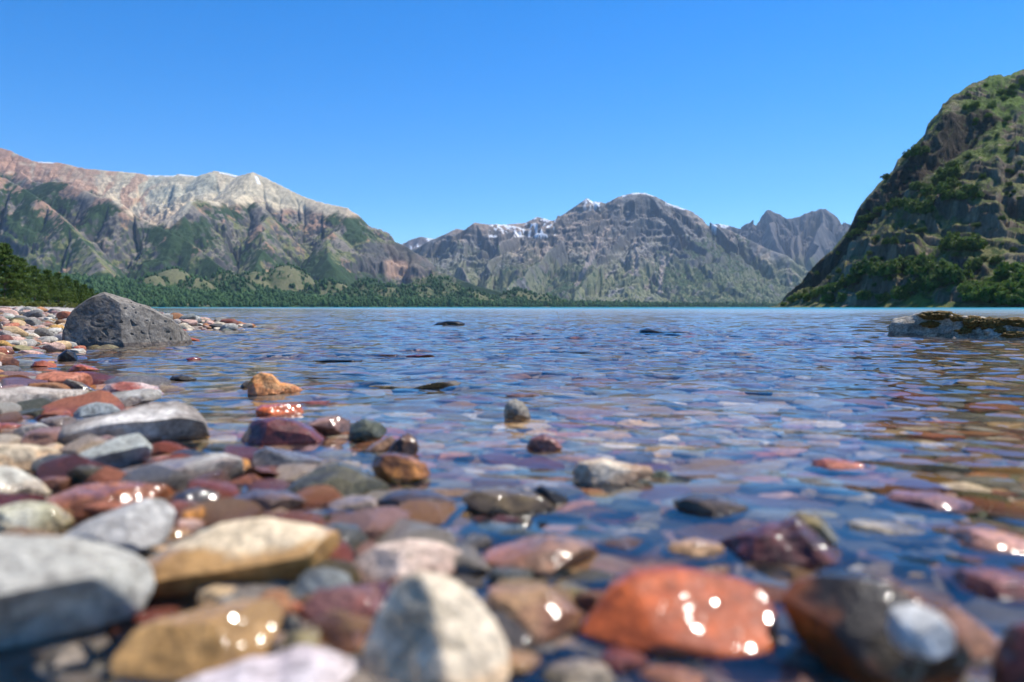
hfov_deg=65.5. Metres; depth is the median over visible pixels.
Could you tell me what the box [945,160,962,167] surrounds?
hillside shrub
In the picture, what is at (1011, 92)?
hillside shrub
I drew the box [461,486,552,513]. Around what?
stone
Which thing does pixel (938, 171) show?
hillside shrub
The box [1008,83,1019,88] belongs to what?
hillside shrub
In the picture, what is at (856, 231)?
hillside shrub
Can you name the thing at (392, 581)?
stone
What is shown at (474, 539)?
stone
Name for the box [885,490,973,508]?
stone
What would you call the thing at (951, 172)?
hillside shrub
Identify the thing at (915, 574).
stone
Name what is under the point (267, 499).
stone
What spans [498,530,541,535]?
stone
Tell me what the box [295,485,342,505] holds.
stone
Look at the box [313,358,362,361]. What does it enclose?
stone
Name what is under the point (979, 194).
hillside shrub
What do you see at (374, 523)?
stone
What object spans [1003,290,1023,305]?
hillside shrub
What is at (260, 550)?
stone
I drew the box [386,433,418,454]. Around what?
stone
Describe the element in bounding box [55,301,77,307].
shore scrub
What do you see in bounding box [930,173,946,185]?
hillside shrub
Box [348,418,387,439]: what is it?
stone
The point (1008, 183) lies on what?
hillside shrub
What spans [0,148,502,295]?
mountain
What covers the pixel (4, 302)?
shore scrub
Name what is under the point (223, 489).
stone
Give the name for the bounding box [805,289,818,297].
hillside shrub
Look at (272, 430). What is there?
stone
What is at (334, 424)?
stone
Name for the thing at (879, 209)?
hillside shrub
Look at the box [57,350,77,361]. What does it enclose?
stone
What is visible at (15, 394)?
stone
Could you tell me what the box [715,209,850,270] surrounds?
mountain
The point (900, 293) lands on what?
hillside shrub
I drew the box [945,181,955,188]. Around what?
hillside shrub
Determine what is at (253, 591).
stone
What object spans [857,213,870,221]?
hillside shrub
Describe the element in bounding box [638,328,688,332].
stone
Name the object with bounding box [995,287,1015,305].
hillside shrub
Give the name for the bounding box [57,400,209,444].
stone
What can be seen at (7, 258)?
beech tree
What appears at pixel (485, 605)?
stone
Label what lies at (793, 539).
stone
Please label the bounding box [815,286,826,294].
hillside shrub
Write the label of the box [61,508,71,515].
stone
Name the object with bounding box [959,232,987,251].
hillside shrub
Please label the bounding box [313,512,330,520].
stone
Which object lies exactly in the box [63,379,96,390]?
stone
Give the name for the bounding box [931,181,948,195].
hillside shrub
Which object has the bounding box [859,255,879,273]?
hillside shrub
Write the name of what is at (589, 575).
stone
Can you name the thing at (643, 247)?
mountain
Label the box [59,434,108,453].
stone
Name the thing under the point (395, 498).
stone
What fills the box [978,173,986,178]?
hillside shrub
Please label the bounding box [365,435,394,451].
stone
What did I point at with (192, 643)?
stone
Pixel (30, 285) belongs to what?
beech tree
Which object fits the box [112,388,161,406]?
stone
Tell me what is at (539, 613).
stone
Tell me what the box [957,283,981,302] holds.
hillside shrub
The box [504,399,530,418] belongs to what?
stone
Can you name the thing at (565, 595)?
stone
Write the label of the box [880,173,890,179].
hillside shrub
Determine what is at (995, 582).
stone
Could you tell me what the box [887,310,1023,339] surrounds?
mossy rock
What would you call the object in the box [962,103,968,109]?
hillside shrub
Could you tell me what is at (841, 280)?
hillside shrub
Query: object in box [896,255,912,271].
hillside shrub
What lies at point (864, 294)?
hillside shrub
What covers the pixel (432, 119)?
sky
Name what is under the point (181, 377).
stone
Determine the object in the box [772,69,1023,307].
hillside
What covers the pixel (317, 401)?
stone
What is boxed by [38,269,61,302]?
beech tree
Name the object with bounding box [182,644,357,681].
stone
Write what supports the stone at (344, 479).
on the water
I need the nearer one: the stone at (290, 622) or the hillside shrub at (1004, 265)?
the stone at (290, 622)
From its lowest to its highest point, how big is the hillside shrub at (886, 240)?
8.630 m
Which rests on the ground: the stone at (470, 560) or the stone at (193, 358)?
the stone at (470, 560)
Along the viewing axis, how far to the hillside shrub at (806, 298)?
821.23 m
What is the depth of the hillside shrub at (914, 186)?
788.13 m
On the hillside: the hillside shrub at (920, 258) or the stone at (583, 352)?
the hillside shrub at (920, 258)
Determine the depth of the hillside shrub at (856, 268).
721.56 m
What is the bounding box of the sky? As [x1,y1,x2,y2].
[0,0,1023,243]
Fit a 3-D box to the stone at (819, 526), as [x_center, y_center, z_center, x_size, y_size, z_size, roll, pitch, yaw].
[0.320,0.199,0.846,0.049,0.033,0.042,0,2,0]
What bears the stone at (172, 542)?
on the ground
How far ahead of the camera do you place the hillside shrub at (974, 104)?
873.21 m
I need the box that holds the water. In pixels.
[0,307,1023,681]
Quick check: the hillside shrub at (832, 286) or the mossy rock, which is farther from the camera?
the hillside shrub at (832, 286)
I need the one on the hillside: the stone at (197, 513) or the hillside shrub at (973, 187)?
the hillside shrub at (973, 187)
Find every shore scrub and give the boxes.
[0,297,17,306]
[7,299,24,306]
[22,301,43,306]
[37,301,55,306]
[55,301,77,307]
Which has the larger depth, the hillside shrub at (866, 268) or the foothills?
the foothills
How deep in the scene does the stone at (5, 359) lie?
3.40 m
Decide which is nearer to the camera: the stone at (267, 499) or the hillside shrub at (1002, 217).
the stone at (267, 499)
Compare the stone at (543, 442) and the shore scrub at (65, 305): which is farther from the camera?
the shore scrub at (65, 305)
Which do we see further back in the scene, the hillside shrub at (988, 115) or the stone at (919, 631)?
the hillside shrub at (988, 115)
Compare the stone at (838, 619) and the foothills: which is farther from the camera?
the foothills
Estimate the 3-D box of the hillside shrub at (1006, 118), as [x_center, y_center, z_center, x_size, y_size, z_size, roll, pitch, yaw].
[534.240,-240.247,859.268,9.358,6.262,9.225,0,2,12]
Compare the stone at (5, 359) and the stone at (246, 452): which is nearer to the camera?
the stone at (246, 452)
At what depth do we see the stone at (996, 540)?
0.83 m
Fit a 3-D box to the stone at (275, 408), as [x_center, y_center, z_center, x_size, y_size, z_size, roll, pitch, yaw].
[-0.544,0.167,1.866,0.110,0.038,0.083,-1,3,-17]
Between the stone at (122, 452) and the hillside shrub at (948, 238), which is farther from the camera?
the hillside shrub at (948, 238)
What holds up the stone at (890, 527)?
on the ground
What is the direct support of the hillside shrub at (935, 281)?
on the hillside
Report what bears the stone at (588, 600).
on the ground
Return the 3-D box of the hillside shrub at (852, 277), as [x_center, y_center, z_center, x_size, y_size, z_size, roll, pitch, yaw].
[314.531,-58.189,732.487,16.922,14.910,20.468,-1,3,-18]
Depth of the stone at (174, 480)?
1.05 m
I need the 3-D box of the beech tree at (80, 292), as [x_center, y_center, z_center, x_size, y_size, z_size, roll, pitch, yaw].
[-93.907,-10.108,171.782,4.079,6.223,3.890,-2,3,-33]
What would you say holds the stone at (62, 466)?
on the ground
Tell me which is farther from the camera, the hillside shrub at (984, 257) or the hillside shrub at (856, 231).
the hillside shrub at (856, 231)
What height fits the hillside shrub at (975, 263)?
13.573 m
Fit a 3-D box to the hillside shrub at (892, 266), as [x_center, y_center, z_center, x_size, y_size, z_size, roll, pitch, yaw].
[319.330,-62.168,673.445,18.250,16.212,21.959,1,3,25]
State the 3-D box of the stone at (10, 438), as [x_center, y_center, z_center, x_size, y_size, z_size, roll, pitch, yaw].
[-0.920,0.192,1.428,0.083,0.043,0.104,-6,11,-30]
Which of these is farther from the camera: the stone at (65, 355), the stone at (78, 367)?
the stone at (65, 355)
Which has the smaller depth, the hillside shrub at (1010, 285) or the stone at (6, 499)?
the stone at (6, 499)
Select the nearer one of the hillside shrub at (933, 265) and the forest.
the hillside shrub at (933, 265)
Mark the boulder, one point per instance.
(102, 318)
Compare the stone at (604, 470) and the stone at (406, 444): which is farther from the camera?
the stone at (406, 444)
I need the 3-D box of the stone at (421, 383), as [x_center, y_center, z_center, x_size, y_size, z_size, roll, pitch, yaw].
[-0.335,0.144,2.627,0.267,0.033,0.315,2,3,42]
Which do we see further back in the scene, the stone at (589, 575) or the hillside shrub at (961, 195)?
the hillside shrub at (961, 195)
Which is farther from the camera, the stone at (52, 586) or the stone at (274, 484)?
the stone at (274, 484)
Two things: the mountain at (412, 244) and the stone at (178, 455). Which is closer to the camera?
the stone at (178, 455)
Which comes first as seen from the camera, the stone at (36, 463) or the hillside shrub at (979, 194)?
the stone at (36, 463)
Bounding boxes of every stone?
[0,354,18,365]
[0,371,37,376]
[0,375,30,380]
[0,377,47,385]
[0,384,24,388]
[0,386,88,402]
[0,402,21,412]
[0,411,22,421]
[0,428,14,431]
[0,434,21,443]
[0,443,63,469]
[0,466,51,494]
[0,493,44,505]
[0,501,73,532]
[0,526,63,536]
[0,534,154,647]
[6,349,14,353]
[16,398,53,409]
[18,408,44,415]
[20,427,60,445]
[30,360,56,366]
[31,454,78,472]
[35,454,105,478]
[40,476,74,491]
[42,390,125,412]
[44,481,173,516]
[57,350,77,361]
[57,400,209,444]
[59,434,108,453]
[61,498,175,555]
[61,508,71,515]
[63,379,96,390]
[66,465,102,486]
[68,364,98,371]
[73,402,120,417]
[79,371,114,383]
[79,433,151,468]
[82,466,126,484]
[102,382,163,393]
[103,375,170,384]
[110,598,283,679]
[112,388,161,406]
[119,464,194,490]
[120,453,243,478]
[133,611,170,624]
[142,453,190,463]
[144,533,196,559]
[145,517,340,594]
[151,441,189,454]
[170,374,196,380]
[170,487,218,501]
[171,449,203,455]
[175,506,204,520]
[177,497,262,527]
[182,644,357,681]
[185,480,239,497]
[186,357,201,359]
[194,471,232,483]
[223,445,259,460]
[231,489,308,511]
[231,584,297,600]
[240,381,248,387]
[241,417,324,443]
[243,466,278,477]
[247,372,302,394]
[247,478,290,491]
[250,446,325,466]
[255,403,303,414]
[268,511,326,525]
[273,464,320,480]
[276,612,301,632]
[285,462,390,496]
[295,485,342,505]
[297,400,330,402]
[300,585,381,621]
[301,445,317,450]
[302,374,354,378]
[304,415,350,432]
[312,558,360,584]
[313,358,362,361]
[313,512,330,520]
[321,522,368,549]
[327,506,410,540]
[328,511,346,517]
[329,540,353,562]
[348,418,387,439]
[353,539,461,582]
[355,540,378,554]
[362,571,509,681]
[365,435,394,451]
[365,489,404,498]
[369,379,461,387]
[371,452,430,482]
[375,518,456,544]
[376,489,455,506]
[378,353,397,355]
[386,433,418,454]
[387,575,403,588]
[398,499,456,522]
[406,354,433,357]
[429,488,469,496]
[434,320,464,324]
[449,544,489,575]
[449,575,484,587]
[459,532,492,546]
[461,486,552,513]
[477,521,523,530]
[478,599,489,610]
[482,533,597,574]
[484,578,574,606]
[488,565,533,584]
[488,586,584,641]
[490,514,521,521]
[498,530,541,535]
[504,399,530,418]
[505,392,541,396]
[526,433,562,450]
[533,485,568,503]
[541,658,616,681]
[562,351,597,353]
[567,569,616,581]
[572,458,653,483]
[573,590,604,608]
[576,526,590,528]
[581,566,779,656]
[601,538,644,549]
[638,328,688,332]
[639,665,704,681]
[650,470,670,477]
[666,537,724,554]
[673,494,748,513]
[701,565,730,574]
[719,516,841,563]
[750,582,785,601]
[780,570,970,681]
[788,511,838,543]
[812,457,865,467]
[847,519,925,534]
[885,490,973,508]
[887,603,954,660]
[909,572,924,576]
[935,602,999,658]
[946,526,1023,553]
[952,568,1023,596]
[991,622,1023,681]
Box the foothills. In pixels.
[124,265,765,306]
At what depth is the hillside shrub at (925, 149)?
841.09 m
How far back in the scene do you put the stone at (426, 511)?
0.95 m
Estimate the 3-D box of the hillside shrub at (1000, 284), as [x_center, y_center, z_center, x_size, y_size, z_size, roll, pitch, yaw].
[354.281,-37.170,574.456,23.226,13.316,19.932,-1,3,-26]
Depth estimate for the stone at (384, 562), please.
0.74 m
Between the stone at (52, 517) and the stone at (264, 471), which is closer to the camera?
the stone at (52, 517)
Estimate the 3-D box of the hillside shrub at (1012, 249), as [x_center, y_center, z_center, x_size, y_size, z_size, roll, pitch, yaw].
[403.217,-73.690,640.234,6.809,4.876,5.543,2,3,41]
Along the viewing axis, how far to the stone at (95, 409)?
1.80 m
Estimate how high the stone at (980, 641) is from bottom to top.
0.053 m
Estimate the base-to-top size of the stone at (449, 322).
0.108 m
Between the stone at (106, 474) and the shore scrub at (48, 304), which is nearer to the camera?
the stone at (106, 474)
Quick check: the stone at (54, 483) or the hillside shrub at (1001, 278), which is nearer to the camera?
the stone at (54, 483)
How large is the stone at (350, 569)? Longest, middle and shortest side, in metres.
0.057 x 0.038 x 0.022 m
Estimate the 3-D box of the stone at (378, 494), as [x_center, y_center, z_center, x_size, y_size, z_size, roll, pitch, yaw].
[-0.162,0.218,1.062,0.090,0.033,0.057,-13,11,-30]
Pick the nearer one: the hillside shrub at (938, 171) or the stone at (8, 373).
the stone at (8, 373)
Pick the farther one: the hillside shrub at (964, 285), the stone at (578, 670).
the hillside shrub at (964, 285)
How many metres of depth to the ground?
0.59 m
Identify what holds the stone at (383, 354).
on the water
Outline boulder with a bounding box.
[62,292,193,347]
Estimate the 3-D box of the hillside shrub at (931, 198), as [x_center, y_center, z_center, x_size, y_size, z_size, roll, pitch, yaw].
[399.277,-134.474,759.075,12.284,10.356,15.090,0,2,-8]
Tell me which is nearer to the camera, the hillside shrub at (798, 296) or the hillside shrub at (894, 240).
the hillside shrub at (894, 240)
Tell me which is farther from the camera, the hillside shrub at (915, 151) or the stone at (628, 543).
the hillside shrub at (915, 151)
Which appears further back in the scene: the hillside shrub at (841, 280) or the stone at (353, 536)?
the hillside shrub at (841, 280)
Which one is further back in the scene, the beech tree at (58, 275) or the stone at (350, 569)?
the beech tree at (58, 275)
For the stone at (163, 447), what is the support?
on the ground
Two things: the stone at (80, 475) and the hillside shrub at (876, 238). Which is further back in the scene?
the hillside shrub at (876, 238)
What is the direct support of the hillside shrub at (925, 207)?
on the hillside
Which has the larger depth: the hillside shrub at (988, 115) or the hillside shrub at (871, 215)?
the hillside shrub at (988, 115)
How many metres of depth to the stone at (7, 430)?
1.60 m
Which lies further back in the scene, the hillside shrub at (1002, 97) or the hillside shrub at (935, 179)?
the hillside shrub at (1002, 97)
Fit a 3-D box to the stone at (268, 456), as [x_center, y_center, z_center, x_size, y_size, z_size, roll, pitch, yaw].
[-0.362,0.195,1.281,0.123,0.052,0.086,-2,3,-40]
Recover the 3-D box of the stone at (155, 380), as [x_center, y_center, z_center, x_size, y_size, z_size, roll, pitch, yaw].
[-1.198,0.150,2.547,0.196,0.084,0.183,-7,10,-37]
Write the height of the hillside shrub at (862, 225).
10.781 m
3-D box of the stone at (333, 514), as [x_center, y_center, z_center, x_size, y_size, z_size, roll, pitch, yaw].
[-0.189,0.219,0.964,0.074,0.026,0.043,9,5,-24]
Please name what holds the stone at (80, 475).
on the ground
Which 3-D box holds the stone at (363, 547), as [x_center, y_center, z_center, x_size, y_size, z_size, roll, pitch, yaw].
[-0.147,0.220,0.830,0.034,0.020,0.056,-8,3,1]
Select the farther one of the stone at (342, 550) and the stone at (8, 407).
the stone at (8, 407)
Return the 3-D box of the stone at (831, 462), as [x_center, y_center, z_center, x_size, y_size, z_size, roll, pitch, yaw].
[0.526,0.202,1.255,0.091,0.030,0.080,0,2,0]
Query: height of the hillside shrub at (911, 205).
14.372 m
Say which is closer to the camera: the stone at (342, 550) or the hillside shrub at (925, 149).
the stone at (342, 550)
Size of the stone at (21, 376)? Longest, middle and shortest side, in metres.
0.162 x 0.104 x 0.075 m
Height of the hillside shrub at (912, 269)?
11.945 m
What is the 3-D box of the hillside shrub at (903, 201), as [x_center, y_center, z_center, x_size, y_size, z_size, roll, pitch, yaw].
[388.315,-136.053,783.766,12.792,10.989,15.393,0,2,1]
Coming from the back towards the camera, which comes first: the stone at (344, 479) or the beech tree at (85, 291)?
the beech tree at (85, 291)
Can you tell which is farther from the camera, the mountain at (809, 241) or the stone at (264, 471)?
the mountain at (809, 241)
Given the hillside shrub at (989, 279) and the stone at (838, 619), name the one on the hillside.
the hillside shrub at (989, 279)
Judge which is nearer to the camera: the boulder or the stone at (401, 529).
the stone at (401, 529)
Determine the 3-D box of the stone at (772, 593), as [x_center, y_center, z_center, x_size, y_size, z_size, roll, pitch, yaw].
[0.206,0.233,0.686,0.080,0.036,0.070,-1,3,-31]
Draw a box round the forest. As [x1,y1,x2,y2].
[0,262,776,306]
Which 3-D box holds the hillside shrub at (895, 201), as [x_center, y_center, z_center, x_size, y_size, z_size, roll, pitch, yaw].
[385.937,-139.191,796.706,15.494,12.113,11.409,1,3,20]
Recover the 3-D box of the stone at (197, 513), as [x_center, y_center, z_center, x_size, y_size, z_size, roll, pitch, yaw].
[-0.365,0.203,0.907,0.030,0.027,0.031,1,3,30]
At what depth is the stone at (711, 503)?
0.97 m
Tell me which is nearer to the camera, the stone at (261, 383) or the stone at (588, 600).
the stone at (588, 600)
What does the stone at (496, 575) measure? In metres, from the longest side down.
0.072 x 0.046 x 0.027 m
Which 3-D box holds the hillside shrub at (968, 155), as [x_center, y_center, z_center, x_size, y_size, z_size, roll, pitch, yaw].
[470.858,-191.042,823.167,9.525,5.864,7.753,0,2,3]
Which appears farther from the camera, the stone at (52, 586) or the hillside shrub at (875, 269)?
the hillside shrub at (875, 269)
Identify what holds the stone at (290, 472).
on the ground
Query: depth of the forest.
3376.03 m
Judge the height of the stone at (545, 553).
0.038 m
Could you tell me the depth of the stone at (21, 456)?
1.23 m
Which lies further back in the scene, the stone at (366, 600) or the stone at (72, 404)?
the stone at (72, 404)
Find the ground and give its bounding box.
[0,306,386,681]
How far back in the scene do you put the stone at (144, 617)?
0.63 m
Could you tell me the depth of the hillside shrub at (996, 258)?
622.42 m
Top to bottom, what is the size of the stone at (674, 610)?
0.060 m
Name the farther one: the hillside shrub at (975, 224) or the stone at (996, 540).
the hillside shrub at (975, 224)
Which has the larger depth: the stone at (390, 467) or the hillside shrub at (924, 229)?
the hillside shrub at (924, 229)
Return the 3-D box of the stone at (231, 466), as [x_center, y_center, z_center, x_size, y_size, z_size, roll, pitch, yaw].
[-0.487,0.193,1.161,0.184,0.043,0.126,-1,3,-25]
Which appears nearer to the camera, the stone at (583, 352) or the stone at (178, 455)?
the stone at (178, 455)
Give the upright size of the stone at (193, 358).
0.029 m
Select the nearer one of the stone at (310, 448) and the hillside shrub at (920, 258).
the stone at (310, 448)
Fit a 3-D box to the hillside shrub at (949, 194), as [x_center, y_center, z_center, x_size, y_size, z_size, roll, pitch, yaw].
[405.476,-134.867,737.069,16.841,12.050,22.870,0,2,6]
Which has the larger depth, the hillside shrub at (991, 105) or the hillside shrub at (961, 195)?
the hillside shrub at (991, 105)
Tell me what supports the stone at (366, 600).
on the ground
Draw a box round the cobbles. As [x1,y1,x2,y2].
[0,306,648,673]
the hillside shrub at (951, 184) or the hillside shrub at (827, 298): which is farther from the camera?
the hillside shrub at (951, 184)
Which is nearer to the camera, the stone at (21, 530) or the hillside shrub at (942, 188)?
the stone at (21, 530)
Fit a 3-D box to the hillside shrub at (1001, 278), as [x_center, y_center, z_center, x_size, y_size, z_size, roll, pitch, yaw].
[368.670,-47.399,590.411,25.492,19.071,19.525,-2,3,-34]
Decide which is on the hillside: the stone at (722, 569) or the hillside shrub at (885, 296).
the hillside shrub at (885, 296)
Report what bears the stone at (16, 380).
on the ground
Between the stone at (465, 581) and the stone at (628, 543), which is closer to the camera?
the stone at (465, 581)
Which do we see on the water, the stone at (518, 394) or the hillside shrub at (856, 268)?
the stone at (518, 394)
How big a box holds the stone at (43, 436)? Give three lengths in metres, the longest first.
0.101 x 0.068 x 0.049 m
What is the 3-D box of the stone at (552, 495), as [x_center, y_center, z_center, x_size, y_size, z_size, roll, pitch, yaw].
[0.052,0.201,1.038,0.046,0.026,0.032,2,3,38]
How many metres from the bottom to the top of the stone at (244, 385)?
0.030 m
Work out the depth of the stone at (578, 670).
0.54 m
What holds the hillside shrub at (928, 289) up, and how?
on the hillside
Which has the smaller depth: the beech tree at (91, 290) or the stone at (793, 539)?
the stone at (793, 539)
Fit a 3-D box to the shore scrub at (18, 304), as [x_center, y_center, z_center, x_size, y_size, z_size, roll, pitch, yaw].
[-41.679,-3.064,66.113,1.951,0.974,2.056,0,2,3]
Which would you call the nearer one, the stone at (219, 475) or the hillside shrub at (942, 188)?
the stone at (219, 475)
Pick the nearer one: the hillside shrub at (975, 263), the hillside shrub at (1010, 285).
the hillside shrub at (1010, 285)
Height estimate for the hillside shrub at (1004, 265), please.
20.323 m
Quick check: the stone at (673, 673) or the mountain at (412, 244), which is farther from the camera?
the mountain at (412, 244)
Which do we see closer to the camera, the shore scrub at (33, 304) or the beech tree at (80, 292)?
the shore scrub at (33, 304)
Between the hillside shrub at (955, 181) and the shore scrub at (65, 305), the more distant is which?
the hillside shrub at (955, 181)
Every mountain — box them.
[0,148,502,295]
[402,237,431,249]
[412,193,808,303]
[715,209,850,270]
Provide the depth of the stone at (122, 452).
1.22 m
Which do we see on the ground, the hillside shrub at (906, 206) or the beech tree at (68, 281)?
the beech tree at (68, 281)
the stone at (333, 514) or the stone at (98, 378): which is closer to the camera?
the stone at (333, 514)
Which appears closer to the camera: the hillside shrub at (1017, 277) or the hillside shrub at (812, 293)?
the hillside shrub at (1017, 277)
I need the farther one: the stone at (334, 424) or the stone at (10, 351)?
the stone at (10, 351)
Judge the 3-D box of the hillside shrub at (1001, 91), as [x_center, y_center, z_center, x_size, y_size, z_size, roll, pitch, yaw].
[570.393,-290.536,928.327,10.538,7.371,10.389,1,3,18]
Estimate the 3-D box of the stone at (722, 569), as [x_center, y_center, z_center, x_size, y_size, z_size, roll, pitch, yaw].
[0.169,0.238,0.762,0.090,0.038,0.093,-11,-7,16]
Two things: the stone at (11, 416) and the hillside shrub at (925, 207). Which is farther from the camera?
the hillside shrub at (925, 207)
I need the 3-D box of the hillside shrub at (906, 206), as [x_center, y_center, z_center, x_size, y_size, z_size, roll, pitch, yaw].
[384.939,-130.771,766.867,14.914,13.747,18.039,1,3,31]
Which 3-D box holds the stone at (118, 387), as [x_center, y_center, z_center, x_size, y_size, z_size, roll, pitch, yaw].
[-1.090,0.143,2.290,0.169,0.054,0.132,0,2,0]
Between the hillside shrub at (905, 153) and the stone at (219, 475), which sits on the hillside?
the hillside shrub at (905, 153)
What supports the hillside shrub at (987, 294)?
on the hillside
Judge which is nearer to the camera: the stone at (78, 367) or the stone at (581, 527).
the stone at (581, 527)
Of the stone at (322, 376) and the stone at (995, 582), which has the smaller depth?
the stone at (995, 582)
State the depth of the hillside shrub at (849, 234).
837.54 m
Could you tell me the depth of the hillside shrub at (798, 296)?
833.90 m
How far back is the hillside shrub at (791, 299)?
845.88 m
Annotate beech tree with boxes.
[0,242,30,299]
[1,258,38,301]
[22,265,49,302]
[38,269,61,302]
[49,272,71,303]
[56,276,78,302]
[68,280,86,304]
[78,284,91,300]
[87,288,95,297]
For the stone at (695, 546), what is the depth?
0.81 m
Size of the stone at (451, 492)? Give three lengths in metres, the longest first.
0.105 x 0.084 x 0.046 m
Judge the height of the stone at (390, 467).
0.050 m
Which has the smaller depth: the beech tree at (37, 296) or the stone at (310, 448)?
the stone at (310, 448)
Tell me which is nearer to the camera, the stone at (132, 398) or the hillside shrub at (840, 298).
the stone at (132, 398)
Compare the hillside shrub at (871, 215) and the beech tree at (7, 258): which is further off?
the hillside shrub at (871, 215)
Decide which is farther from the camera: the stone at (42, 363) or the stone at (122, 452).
the stone at (42, 363)
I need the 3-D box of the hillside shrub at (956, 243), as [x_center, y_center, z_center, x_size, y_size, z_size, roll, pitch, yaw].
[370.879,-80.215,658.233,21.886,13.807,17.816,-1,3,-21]
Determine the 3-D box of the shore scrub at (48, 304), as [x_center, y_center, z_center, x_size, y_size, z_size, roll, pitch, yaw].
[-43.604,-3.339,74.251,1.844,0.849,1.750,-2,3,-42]
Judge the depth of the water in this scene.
1.73 m
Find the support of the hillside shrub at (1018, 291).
on the hillside
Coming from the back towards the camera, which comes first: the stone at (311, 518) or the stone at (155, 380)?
the stone at (155, 380)
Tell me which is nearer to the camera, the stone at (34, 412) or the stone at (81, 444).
the stone at (81, 444)
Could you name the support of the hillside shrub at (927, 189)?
on the hillside
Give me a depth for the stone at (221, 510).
0.93 m
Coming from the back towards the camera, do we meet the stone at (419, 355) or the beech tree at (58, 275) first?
the beech tree at (58, 275)
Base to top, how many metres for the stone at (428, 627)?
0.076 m
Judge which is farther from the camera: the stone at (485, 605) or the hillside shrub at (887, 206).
the hillside shrub at (887, 206)
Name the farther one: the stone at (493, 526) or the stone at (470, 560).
the stone at (493, 526)
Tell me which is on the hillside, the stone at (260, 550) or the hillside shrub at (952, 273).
the hillside shrub at (952, 273)
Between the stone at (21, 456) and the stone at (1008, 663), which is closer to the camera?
the stone at (1008, 663)
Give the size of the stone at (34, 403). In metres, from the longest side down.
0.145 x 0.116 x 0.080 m
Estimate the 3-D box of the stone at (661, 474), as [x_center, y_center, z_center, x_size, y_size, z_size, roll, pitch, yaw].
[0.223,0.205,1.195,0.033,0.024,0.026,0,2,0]
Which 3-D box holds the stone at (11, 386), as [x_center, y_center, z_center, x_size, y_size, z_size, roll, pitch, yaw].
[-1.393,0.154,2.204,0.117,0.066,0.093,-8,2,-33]
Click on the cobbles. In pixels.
(31, 330)
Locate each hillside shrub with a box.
[786,297,796,302]
[790,292,803,299]
[802,292,811,301]
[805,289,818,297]
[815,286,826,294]
[820,293,834,302]
[823,282,843,291]
[836,277,848,286]
[836,292,847,302]
[844,231,854,237]
[845,270,861,284]
[849,261,865,274]
[851,228,864,234]
[856,221,867,228]
[856,289,873,301]
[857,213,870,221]
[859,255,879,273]
[868,212,877,219]
[871,235,880,241]
[871,261,886,277]
[872,206,883,213]
[875,292,890,300]
[878,258,900,275]
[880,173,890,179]
[881,237,891,244]
[884,202,892,210]
[890,196,900,205]
[890,236,899,244]
[890,285,910,300]
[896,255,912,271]
[898,197,908,206]
[902,151,908,158]
[903,198,918,211]
[903,262,921,274]
[904,252,936,267]
[907,143,922,157]
[908,181,921,191]
[908,201,918,215]
[913,200,935,214]
[917,226,926,231]
[917,275,938,293]
[918,183,933,195]
[918,258,949,278]
[921,145,929,153]
[925,269,948,288]
[926,194,936,202]
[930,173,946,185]
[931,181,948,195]
[936,167,950,174]
[937,231,961,250]
[940,189,958,200]
[941,165,961,177]
[942,262,974,283]
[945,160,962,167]
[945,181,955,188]
[947,176,961,187]
[949,236,970,251]
[951,252,958,256]
[956,191,970,200]
[956,280,983,292]
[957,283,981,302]
[959,184,972,191]
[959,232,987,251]
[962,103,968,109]
[963,153,972,158]
[964,183,984,197]
[965,257,983,272]
[970,101,980,107]
[971,222,981,226]
[975,192,983,197]
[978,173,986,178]
[978,281,997,302]
[979,255,988,259]
[981,277,1001,286]
[984,112,992,117]
[986,103,994,107]
[989,255,1004,262]
[991,280,1005,291]
[992,268,1007,281]
[993,261,1023,282]
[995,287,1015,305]
[996,89,1005,94]
[996,276,1023,291]
[998,215,1005,219]
[1000,95,1008,99]
[1002,116,1011,120]
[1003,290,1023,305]
[1004,181,1013,185]
[1007,89,1017,94]
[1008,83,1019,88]
[1009,247,1017,251]
[1009,268,1023,281]
[1010,264,1023,278]
[1014,288,1023,302]
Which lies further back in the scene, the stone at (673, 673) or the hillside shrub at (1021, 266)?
the hillside shrub at (1021, 266)
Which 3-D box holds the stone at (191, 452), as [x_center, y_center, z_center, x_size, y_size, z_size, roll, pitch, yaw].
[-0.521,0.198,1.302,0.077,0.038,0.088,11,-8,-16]
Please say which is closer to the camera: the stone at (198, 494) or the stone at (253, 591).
the stone at (253, 591)
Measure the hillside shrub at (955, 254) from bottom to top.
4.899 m
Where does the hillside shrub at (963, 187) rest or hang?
on the hillside
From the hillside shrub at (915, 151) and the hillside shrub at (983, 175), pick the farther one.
the hillside shrub at (915, 151)
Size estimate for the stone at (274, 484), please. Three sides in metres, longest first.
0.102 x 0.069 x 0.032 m
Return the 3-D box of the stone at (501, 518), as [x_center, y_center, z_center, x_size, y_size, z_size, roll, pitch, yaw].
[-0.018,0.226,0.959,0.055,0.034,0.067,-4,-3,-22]
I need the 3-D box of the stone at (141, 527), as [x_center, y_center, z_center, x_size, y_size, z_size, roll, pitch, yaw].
[-0.416,0.200,0.831,0.109,0.061,0.095,0,2,0]

